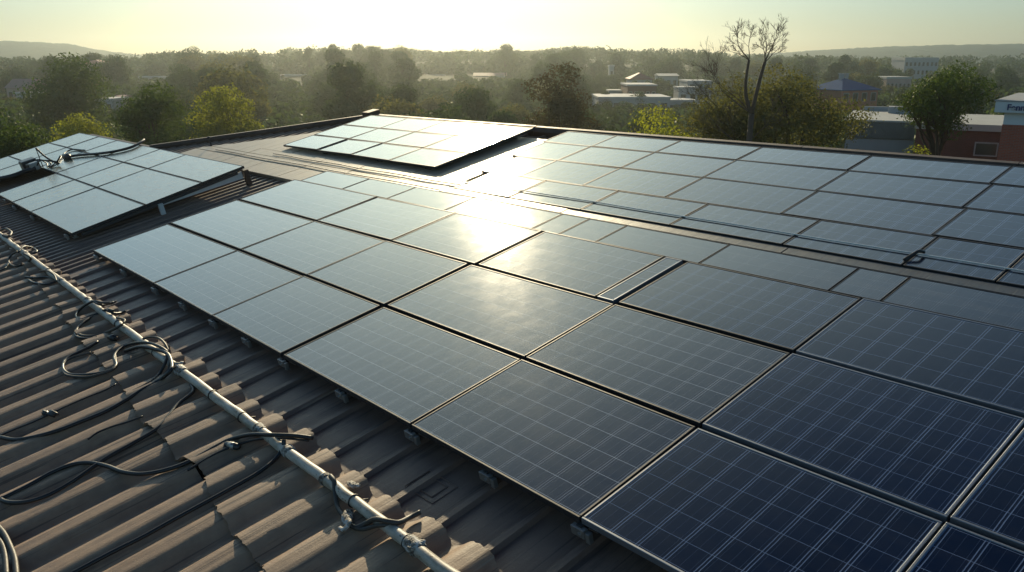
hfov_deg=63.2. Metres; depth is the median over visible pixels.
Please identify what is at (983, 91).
broadleaf tree
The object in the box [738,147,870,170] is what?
solar panel
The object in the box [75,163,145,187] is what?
solar panel
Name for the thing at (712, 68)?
broadleaf tree
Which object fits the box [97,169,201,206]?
solar panel
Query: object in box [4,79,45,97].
pink house
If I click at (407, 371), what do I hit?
solar panel
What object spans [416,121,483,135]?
solar panel
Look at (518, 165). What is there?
solar panel
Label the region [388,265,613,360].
solar panel
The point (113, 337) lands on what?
gland fitting
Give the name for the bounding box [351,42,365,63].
broadleaf tree
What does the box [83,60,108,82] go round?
pink house
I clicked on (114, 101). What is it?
blue white house
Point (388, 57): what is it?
broadleaf tree
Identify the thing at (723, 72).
broadleaf tree
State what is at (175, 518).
cable
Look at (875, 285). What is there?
solar panel
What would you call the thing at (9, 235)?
cable
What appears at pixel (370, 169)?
cable
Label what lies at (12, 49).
hills
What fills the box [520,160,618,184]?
solar panel
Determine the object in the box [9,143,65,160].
solar panel
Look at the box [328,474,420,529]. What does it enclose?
cable
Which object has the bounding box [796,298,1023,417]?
solar panel
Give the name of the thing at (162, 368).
cable
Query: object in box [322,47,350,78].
broadleaf tree
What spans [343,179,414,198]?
solar panel
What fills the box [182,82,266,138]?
broadleaf tree
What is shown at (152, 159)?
solar panel
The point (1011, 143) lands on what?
brick shop
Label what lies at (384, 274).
solar panel
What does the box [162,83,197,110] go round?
broadleaf tree
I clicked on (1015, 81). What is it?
broadleaf tree
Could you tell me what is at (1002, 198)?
solar panel
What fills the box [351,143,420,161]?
solar panel
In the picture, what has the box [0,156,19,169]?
solar panel
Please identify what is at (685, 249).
solar panel
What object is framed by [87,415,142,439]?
cable
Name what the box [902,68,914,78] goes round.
broadleaf tree
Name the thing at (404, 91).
broadleaf tree
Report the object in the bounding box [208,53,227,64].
broadleaf tree
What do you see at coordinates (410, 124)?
solar panel
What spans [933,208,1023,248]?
solar panel
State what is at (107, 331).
cable
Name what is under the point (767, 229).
thin conduit
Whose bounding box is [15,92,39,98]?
white annex
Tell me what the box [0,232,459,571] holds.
conduit pipe
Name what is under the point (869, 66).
broadleaf tree
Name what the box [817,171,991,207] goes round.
solar panel
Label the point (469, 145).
solar panel
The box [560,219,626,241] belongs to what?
solar panel
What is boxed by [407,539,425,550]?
sealant lump
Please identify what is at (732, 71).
broadleaf tree
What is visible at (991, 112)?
broadleaf tree
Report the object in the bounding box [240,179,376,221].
solar panel
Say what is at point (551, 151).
solar panel
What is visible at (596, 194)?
solar panel
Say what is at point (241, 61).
broadleaf tree
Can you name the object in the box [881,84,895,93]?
broadleaf tree
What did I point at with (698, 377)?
solar panel
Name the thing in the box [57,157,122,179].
solar panel
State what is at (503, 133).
solar panel
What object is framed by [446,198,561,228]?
solar panel
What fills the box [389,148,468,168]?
solar panel
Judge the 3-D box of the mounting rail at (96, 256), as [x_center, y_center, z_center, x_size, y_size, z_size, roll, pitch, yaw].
[-4.469,-0.973,12.121,3.177,0.090,0.135,-27,28,-34]
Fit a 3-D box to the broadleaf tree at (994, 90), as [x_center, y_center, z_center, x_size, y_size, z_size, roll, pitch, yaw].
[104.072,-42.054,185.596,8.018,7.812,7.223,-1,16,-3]
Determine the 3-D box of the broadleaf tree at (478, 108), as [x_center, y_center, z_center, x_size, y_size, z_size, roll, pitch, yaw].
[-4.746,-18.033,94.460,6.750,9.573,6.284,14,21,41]
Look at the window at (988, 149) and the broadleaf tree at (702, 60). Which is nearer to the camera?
the window at (988, 149)
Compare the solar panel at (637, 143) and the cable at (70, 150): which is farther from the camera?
the cable at (70, 150)
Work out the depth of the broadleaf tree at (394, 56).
216.29 m
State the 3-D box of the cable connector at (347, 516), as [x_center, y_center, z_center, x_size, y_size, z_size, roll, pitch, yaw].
[-0.985,1.399,4.983,0.087,0.074,0.201,0,16,1]
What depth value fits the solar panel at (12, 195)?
15.87 m
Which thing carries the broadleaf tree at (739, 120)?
on the ground
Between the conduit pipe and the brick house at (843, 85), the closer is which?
the conduit pipe
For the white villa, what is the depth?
190.20 m
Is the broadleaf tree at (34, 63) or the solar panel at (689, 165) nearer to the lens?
the solar panel at (689, 165)
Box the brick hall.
[913,114,1003,159]
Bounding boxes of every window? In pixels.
[843,93,848,101]
[852,93,857,101]
[861,93,866,100]
[870,92,875,100]
[973,142,998,156]
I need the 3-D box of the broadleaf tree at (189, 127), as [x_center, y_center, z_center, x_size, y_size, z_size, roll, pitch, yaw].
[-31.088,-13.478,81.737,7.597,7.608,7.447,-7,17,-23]
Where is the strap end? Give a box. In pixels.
[903,249,925,260]
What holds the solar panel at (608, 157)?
on the mounting rail
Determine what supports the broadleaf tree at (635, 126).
on the ground
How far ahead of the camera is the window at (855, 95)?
160.98 m
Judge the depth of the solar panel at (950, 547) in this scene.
3.87 m
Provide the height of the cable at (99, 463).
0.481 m
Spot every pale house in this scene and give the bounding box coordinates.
[138,76,166,79]
[280,74,306,76]
[473,73,506,76]
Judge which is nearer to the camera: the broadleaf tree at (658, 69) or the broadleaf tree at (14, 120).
the broadleaf tree at (14, 120)
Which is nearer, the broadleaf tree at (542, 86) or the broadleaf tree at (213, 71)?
the broadleaf tree at (213, 71)
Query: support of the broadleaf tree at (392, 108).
on the ground
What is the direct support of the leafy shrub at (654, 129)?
on the ground
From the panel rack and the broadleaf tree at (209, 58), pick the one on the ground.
the broadleaf tree at (209, 58)
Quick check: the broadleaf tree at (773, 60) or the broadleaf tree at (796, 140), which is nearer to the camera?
the broadleaf tree at (796, 140)
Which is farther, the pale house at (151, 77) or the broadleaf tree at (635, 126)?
the pale house at (151, 77)
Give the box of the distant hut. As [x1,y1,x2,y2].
[608,65,614,75]
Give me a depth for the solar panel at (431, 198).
10.93 m
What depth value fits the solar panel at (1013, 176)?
8.09 m
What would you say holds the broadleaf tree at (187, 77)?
on the ground
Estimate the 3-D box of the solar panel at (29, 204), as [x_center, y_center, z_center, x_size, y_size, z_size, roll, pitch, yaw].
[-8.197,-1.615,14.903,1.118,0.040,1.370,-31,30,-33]
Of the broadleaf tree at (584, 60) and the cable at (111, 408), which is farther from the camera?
the broadleaf tree at (584, 60)
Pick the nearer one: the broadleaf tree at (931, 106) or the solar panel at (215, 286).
the solar panel at (215, 286)
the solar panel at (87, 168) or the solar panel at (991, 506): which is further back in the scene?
the solar panel at (87, 168)
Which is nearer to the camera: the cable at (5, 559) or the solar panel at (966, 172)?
the cable at (5, 559)
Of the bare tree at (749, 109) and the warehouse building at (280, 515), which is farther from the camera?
the bare tree at (749, 109)
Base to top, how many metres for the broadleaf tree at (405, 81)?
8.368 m
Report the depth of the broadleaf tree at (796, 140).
86.84 m
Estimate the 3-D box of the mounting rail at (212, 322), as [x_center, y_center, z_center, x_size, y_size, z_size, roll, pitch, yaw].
[-1.851,-0.212,9.215,3.177,0.090,0.135,-27,28,-34]
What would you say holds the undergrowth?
on the ground
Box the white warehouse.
[592,94,670,109]
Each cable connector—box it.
[224,441,240,449]
[338,508,353,531]
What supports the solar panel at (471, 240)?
on the mounting rail at (282, 361)
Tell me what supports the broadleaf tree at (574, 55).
on the ground
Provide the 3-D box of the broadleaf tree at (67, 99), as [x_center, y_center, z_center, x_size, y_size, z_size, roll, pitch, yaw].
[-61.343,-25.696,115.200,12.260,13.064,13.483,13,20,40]
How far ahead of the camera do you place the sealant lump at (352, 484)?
5.29 m
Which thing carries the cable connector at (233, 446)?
on the warehouse building at (280, 515)
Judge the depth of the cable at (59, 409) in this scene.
7.07 m
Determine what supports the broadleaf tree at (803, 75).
on the ground
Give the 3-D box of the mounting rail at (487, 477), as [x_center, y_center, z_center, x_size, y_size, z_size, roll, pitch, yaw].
[0.993,0.612,6.064,3.169,0.090,0.135,-27,28,-34]
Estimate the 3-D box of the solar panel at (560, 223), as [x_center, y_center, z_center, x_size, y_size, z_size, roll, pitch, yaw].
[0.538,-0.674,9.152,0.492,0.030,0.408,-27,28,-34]
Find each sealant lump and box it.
[346,481,360,488]
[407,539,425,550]
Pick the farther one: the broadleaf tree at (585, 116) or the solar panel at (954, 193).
the broadleaf tree at (585, 116)
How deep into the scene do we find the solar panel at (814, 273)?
7.16 m
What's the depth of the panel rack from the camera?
13.23 m
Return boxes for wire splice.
[41,410,58,417]
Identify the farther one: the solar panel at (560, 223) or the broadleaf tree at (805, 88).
the broadleaf tree at (805, 88)
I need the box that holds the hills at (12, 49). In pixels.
[0,41,141,61]
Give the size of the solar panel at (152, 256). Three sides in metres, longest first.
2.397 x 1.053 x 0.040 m
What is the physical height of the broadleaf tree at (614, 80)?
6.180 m
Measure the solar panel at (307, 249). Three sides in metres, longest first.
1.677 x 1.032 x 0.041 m
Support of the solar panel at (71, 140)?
on the warehouse building at (280, 515)
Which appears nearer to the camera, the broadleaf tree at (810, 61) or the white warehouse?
the white warehouse
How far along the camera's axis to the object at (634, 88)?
185.12 m
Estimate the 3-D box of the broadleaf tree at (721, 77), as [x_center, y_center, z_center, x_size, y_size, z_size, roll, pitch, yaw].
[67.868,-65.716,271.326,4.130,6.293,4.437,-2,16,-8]
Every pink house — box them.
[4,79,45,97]
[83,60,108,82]
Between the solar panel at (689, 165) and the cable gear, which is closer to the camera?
the solar panel at (689, 165)
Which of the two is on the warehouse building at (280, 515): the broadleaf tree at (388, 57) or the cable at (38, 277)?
the cable at (38, 277)
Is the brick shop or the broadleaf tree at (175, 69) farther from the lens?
the broadleaf tree at (175, 69)
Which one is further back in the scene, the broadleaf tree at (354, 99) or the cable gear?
the broadleaf tree at (354, 99)
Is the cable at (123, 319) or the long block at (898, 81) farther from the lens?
the long block at (898, 81)
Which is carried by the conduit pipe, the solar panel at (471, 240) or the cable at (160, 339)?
the cable at (160, 339)
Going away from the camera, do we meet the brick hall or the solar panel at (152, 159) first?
the solar panel at (152, 159)
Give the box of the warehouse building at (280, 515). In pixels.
[0,109,1023,571]
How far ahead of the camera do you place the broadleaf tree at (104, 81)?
236.16 m
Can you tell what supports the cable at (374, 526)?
attached to the conduit pipe
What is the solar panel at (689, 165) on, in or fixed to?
on the mounting rail
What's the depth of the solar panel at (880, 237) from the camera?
7.34 m
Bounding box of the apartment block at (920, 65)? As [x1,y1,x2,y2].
[891,57,939,78]
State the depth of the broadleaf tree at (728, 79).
268.89 m
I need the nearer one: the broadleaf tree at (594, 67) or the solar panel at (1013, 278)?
the solar panel at (1013, 278)
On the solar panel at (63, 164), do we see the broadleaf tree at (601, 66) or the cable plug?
the cable plug
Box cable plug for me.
[62,153,71,159]
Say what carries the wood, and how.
on the ground
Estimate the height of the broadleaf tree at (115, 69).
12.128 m
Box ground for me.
[272,58,1023,85]
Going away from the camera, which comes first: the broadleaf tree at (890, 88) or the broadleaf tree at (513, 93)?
the broadleaf tree at (513, 93)
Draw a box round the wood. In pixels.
[0,45,1023,76]
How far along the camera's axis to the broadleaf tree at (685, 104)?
164.94 m
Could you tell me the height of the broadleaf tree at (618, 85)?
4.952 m
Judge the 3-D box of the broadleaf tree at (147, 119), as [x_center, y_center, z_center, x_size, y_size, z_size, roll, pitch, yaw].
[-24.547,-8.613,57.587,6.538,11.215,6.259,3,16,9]
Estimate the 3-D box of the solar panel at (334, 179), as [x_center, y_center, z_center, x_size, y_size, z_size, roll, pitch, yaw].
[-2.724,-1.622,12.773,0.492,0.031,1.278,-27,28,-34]
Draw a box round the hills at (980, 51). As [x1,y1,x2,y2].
[752,43,1023,62]
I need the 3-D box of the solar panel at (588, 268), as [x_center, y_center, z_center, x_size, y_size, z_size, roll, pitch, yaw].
[0.539,-0.231,8.046,0.948,0.042,1.601,-28,28,-34]
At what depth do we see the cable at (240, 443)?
5.91 m
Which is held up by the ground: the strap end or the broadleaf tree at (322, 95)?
the broadleaf tree at (322, 95)
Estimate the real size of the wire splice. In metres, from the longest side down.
0.206 x 0.066 x 0.061 m
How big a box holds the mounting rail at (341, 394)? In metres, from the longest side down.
3.169 x 0.135 x 0.090 m
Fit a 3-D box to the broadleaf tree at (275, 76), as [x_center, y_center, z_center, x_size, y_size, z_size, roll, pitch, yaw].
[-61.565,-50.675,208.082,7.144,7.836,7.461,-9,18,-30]
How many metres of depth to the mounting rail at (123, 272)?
10.40 m
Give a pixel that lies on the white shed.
(676, 101)
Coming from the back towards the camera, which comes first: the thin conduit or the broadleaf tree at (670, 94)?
the broadleaf tree at (670, 94)
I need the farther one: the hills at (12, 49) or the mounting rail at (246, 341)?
the hills at (12, 49)
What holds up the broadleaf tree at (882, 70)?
on the ground
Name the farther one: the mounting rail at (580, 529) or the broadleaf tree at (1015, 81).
the broadleaf tree at (1015, 81)
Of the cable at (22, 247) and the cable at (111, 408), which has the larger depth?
the cable at (22, 247)
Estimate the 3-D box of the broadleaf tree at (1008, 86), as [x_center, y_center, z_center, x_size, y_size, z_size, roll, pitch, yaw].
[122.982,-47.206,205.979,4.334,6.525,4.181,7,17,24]
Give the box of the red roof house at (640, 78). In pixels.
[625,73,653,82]
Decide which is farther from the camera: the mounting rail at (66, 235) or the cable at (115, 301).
the mounting rail at (66, 235)
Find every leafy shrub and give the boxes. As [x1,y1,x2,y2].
[627,105,700,137]
[902,143,929,154]
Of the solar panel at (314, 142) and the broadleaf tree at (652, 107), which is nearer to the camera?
the solar panel at (314, 142)
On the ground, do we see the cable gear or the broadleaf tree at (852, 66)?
the broadleaf tree at (852, 66)
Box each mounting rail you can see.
[63,217,119,239]
[93,226,177,260]
[119,268,126,275]
[150,286,163,294]
[178,301,186,310]
[208,318,222,328]
[241,336,251,347]
[277,265,478,369]
[334,332,453,402]
[404,428,426,445]
[479,469,497,488]
[570,353,795,544]
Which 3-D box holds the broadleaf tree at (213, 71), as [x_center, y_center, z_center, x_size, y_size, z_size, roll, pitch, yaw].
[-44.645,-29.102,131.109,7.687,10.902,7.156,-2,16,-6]
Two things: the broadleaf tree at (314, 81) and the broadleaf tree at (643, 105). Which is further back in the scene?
the broadleaf tree at (314, 81)
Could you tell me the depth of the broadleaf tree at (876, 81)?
233.53 m
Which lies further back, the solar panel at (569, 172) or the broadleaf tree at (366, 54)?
the broadleaf tree at (366, 54)
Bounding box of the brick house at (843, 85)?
[811,73,881,112]
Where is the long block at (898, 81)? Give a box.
[878,76,911,89]
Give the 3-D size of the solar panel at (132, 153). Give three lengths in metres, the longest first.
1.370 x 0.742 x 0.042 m
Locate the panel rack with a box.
[81,169,251,235]
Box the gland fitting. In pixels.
[107,334,118,340]
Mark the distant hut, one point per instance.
(610, 69)
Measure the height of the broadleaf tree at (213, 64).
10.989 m
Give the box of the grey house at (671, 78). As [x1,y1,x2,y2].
[654,73,678,89]
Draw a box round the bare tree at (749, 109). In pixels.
[672,15,790,141]
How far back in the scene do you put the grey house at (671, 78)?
252.56 m
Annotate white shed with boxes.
[670,98,696,107]
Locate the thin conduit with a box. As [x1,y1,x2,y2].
[457,179,1023,271]
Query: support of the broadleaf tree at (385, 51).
on the ground
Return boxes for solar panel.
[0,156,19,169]
[0,164,22,181]
[0,173,73,202]
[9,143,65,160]
[13,180,95,212]
[31,188,145,235]
[36,148,80,165]
[40,152,100,173]
[50,133,98,147]
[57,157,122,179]
[67,137,116,151]
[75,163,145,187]
[84,140,133,156]
[93,224,236,285]
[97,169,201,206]
[103,145,158,162]
[124,149,185,168]
[148,154,243,183]
[154,250,301,317]
[170,200,312,251]
[212,276,380,356]
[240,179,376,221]
[241,221,383,276]
[283,135,346,150]
[284,307,519,427]
[301,171,369,188]
[308,241,467,306]
[314,125,377,138]
[317,139,381,155]
[317,197,454,241]
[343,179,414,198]
[344,115,405,127]
[349,128,413,142]
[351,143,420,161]
[380,118,442,131]
[385,132,453,147]
[387,187,472,209]
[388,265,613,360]
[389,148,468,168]
[392,213,541,265]
[411,359,695,522]
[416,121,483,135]
[423,136,502,154]
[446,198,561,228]
[454,173,545,197]
[456,124,533,141]
[478,231,663,298]
[482,156,556,175]
[509,181,617,210]
[512,142,590,159]
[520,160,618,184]
[526,304,789,427]
[532,214,588,233]
[543,131,616,145]
[559,146,653,167]
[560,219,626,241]
[581,191,707,226]
[581,428,942,571]
[583,168,702,196]
[593,135,679,151]
[596,225,729,263]
[597,257,682,303]
[619,262,860,353]
[621,152,734,176]
[657,140,760,159]
[665,177,816,213]
[670,204,819,245]
[699,244,858,290]
[702,353,1023,522]
[704,160,847,189]
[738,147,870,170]
[781,191,965,235]
[783,220,937,266]
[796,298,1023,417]
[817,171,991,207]
[829,268,909,301]
[848,156,1011,183]
[881,277,1023,330]
[903,237,1023,282]
[906,522,1023,571]
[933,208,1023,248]
[950,429,1023,550]
[963,184,1023,214]
[991,166,1023,186]
[996,256,1023,287]
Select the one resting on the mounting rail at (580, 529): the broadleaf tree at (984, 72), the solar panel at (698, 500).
the solar panel at (698, 500)
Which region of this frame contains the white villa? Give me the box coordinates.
[679,79,711,103]
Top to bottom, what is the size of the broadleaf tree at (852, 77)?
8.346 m
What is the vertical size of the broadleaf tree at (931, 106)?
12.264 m
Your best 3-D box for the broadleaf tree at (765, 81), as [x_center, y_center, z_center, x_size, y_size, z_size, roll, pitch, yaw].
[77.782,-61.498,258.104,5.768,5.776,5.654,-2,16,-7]
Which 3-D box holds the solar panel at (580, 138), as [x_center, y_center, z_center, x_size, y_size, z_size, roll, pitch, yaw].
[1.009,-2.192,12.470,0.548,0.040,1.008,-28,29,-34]
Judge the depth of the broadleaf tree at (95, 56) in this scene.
278.44 m
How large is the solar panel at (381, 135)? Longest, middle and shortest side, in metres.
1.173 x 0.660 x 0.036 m
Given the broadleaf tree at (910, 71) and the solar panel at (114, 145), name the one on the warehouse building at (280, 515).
the solar panel at (114, 145)
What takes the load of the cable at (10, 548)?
on the warehouse building at (280, 515)
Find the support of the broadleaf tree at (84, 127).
on the ground
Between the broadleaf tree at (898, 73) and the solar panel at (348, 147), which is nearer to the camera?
the solar panel at (348, 147)
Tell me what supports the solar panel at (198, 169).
on the panel rack
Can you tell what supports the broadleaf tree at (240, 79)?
on the ground
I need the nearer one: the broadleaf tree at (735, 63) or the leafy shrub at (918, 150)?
the leafy shrub at (918, 150)
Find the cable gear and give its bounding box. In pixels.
[18,148,60,169]
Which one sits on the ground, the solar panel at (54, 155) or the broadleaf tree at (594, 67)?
the broadleaf tree at (594, 67)
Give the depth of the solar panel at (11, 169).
18.12 m
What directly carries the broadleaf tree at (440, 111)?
on the ground
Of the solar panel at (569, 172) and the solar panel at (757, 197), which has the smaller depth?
the solar panel at (757, 197)
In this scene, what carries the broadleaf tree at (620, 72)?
on the ground
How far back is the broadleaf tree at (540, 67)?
200.06 m
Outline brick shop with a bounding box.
[994,93,1023,161]
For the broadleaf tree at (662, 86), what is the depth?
243.76 m
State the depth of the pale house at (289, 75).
325.79 m
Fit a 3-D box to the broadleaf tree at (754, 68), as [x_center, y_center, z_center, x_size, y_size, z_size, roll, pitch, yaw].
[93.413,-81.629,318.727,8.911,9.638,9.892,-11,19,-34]
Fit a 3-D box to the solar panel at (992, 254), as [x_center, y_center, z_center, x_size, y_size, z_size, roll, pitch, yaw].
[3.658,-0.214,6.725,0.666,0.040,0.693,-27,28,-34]
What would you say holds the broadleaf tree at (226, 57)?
on the ground
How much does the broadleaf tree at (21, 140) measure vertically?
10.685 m
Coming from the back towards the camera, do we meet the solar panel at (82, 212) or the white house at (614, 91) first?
the white house at (614, 91)
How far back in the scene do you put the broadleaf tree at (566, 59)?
271.12 m
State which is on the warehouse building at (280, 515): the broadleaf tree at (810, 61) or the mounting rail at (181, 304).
the mounting rail at (181, 304)
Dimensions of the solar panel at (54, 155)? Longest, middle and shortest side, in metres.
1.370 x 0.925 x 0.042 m
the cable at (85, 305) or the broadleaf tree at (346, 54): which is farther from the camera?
the broadleaf tree at (346, 54)
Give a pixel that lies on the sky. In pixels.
(139, 27)
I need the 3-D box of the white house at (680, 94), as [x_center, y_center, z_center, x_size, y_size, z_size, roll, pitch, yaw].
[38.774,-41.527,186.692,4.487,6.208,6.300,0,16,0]
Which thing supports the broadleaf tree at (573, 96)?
on the ground
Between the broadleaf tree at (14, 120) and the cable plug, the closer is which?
the cable plug
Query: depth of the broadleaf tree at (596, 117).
106.96 m
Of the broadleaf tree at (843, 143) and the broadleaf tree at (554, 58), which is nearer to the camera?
the broadleaf tree at (843, 143)
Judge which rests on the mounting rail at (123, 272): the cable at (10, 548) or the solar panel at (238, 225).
the solar panel at (238, 225)
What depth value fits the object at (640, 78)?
228.41 m
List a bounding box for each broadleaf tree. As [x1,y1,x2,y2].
[0,65,35,81]
[0,76,11,96]
[0,106,52,157]
[0,114,48,153]
[11,52,124,127]
[28,60,41,72]
[34,55,59,80]
[45,111,116,143]
[80,51,101,69]
[80,71,108,84]
[96,54,133,85]
[109,78,201,144]
[156,92,186,129]
[158,109,215,139]
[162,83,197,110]
[164,63,188,90]
[170,67,190,84]
[172,45,206,63]
[174,68,199,96]
[175,53,206,71]
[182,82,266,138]
[188,62,272,122]
[188,101,222,126]
[191,66,215,97]
[195,58,235,75]
[204,53,217,62]
[204,66,242,92]
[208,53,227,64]
[219,54,237,67]
[224,53,253,73]
[243,57,275,97]
[245,66,271,101]
[249,53,260,61]
[263,68,278,83]
[302,47,314,73]
[305,71,329,94]
[308,74,345,115]
[314,52,328,65]
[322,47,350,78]
[322,57,383,120]
[328,44,336,50]
[340,48,351,58]
[343,62,384,89]
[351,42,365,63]
[354,60,372,77]
[360,45,383,62]
[360,94,423,116]
[364,50,387,80]
[370,85,391,109]
[379,49,390,59]
[379,84,420,108]
[384,53,395,63]
[386,50,408,80]
[388,44,412,58]
[390,57,423,86]
[396,78,421,103]
[397,102,477,120]
[419,94,451,113]
[446,84,499,121]
[450,81,479,102]
[484,106,519,123]
[497,102,531,123]
[498,43,519,77]
[502,78,533,105]
[520,61,604,130]
[529,61,561,89]
[535,80,553,95]
[542,50,575,67]
[545,53,565,69]
[551,83,585,108]
[551,97,589,127]
[553,64,589,93]
[564,48,583,66]
[573,45,589,68]
[580,110,608,130]
[581,85,595,103]
[585,62,601,76]
[594,59,606,74]
[594,83,604,93]
[597,102,613,110]
[607,52,626,72]
[608,75,619,88]
[615,81,620,88]
[616,64,628,79]
[626,110,661,134]
[630,91,645,104]
[637,103,647,108]
[646,62,670,79]
[646,104,670,114]
[653,77,671,92]
[657,55,686,77]
[667,88,673,97]
[671,61,883,149]
[678,102,688,108]
[692,49,722,74]
[705,60,719,77]
[714,75,724,88]
[717,66,729,76]
[724,73,739,87]
[725,69,744,84]
[726,57,743,73]
[744,60,765,75]
[754,78,771,88]
[765,57,784,80]
[776,133,813,145]
[782,72,804,83]
[782,74,819,106]
[787,61,821,85]
[803,57,820,71]
[821,62,849,81]
[825,135,844,148]
[838,54,851,64]
[842,61,866,77]
[848,71,861,80]
[854,72,886,88]
[857,57,880,76]
[874,63,903,75]
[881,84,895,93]
[887,87,909,101]
[891,69,909,76]
[893,60,1004,155]
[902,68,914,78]
[923,71,936,78]
[959,96,991,114]
[965,84,999,97]
[969,77,994,100]
[972,67,991,78]
[983,88,1023,114]
[987,64,1021,87]
[1003,82,1016,94]
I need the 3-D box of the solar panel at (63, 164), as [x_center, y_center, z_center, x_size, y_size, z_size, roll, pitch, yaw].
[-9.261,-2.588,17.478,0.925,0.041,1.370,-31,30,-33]
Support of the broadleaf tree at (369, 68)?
on the ground
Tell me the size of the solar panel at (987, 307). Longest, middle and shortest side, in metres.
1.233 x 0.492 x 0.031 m
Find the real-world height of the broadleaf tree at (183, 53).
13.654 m
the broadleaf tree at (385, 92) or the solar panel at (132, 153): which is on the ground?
the broadleaf tree at (385, 92)
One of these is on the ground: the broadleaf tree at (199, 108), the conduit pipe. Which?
the broadleaf tree at (199, 108)
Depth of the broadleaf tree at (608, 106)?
154.48 m
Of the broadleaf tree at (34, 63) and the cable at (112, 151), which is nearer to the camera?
the cable at (112, 151)
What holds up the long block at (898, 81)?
on the ground
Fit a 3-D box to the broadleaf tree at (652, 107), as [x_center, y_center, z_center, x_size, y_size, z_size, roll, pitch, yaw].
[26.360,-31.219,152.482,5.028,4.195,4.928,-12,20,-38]
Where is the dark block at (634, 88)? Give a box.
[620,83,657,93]
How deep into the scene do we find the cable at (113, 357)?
7.87 m
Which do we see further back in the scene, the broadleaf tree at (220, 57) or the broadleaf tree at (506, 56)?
the broadleaf tree at (506, 56)
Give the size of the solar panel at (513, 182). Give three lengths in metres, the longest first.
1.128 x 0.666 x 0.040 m
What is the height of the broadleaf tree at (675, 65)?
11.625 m
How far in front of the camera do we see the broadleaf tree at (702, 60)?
326.28 m
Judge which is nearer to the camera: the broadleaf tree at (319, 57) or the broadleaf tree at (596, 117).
the broadleaf tree at (596, 117)
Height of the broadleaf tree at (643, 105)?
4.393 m
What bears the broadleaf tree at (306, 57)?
on the ground
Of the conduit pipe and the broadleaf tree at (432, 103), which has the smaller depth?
the conduit pipe
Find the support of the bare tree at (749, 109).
on the ground
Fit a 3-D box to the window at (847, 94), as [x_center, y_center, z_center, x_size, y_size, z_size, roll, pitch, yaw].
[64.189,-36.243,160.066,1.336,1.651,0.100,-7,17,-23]
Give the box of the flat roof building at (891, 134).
[844,106,917,152]
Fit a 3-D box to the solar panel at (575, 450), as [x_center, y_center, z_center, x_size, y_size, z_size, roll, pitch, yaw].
[0.225,0.934,5.480,1.053,0.041,1.623,-28,28,-34]
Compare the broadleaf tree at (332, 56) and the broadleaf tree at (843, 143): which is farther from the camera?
the broadleaf tree at (332, 56)
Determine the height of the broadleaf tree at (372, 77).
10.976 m
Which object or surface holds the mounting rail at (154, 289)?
on the warehouse building at (280, 515)
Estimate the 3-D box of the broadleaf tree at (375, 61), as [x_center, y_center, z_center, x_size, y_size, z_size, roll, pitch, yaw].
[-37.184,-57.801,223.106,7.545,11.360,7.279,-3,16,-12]
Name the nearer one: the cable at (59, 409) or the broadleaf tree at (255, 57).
the cable at (59, 409)
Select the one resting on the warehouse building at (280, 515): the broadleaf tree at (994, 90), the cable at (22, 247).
the cable at (22, 247)
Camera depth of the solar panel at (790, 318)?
6.56 m
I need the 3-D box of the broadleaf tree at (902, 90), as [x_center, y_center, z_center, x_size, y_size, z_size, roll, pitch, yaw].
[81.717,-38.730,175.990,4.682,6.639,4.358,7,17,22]
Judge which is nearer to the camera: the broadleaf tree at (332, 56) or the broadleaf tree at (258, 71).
the broadleaf tree at (258, 71)
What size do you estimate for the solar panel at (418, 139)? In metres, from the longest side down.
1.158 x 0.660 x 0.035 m
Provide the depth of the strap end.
6.85 m
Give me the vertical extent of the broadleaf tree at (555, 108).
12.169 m
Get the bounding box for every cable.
[0,166,36,180]
[0,228,12,237]
[0,345,173,441]
[0,383,313,504]
[0,525,19,571]
[0,537,9,571]
[1,384,116,434]
[7,251,31,266]
[18,245,37,253]
[25,276,55,284]
[39,270,57,281]
[58,149,85,161]
[61,340,168,375]
[61,351,116,377]
[71,139,144,156]
[71,440,285,571]
[74,309,105,338]
[75,300,113,318]
[76,308,122,336]
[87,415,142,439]
[91,300,116,305]
[106,309,125,314]
[115,316,125,323]
[133,355,167,389]
[142,336,169,351]
[187,437,308,470]
[215,149,440,189]
[273,153,460,184]
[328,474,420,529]
[355,523,396,530]
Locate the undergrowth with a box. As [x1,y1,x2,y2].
[0,59,1023,152]
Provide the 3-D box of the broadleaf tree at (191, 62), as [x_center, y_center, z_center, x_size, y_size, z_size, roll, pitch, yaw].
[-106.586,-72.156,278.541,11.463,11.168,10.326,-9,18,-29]
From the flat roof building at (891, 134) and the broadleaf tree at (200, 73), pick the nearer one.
the flat roof building at (891, 134)
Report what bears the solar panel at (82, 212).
on the mounting rail
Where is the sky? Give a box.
[0,0,1023,56]
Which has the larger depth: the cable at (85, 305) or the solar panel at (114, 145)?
the solar panel at (114, 145)
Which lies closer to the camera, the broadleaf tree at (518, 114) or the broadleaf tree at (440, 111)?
the broadleaf tree at (440, 111)
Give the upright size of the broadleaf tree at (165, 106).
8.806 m
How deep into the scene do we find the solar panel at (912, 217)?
7.90 m
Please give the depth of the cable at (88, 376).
7.66 m
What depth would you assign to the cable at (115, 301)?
9.14 m
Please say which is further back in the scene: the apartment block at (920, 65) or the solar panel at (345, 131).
the apartment block at (920, 65)
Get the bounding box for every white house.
[97,97,128,109]
[606,89,621,93]
[673,86,698,102]
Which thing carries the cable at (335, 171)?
on the warehouse building at (280, 515)
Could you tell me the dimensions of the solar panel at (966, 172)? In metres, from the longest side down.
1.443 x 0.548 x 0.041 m
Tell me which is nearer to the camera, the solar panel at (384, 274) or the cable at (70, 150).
the solar panel at (384, 274)
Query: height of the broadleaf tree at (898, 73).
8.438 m
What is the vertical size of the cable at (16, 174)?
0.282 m

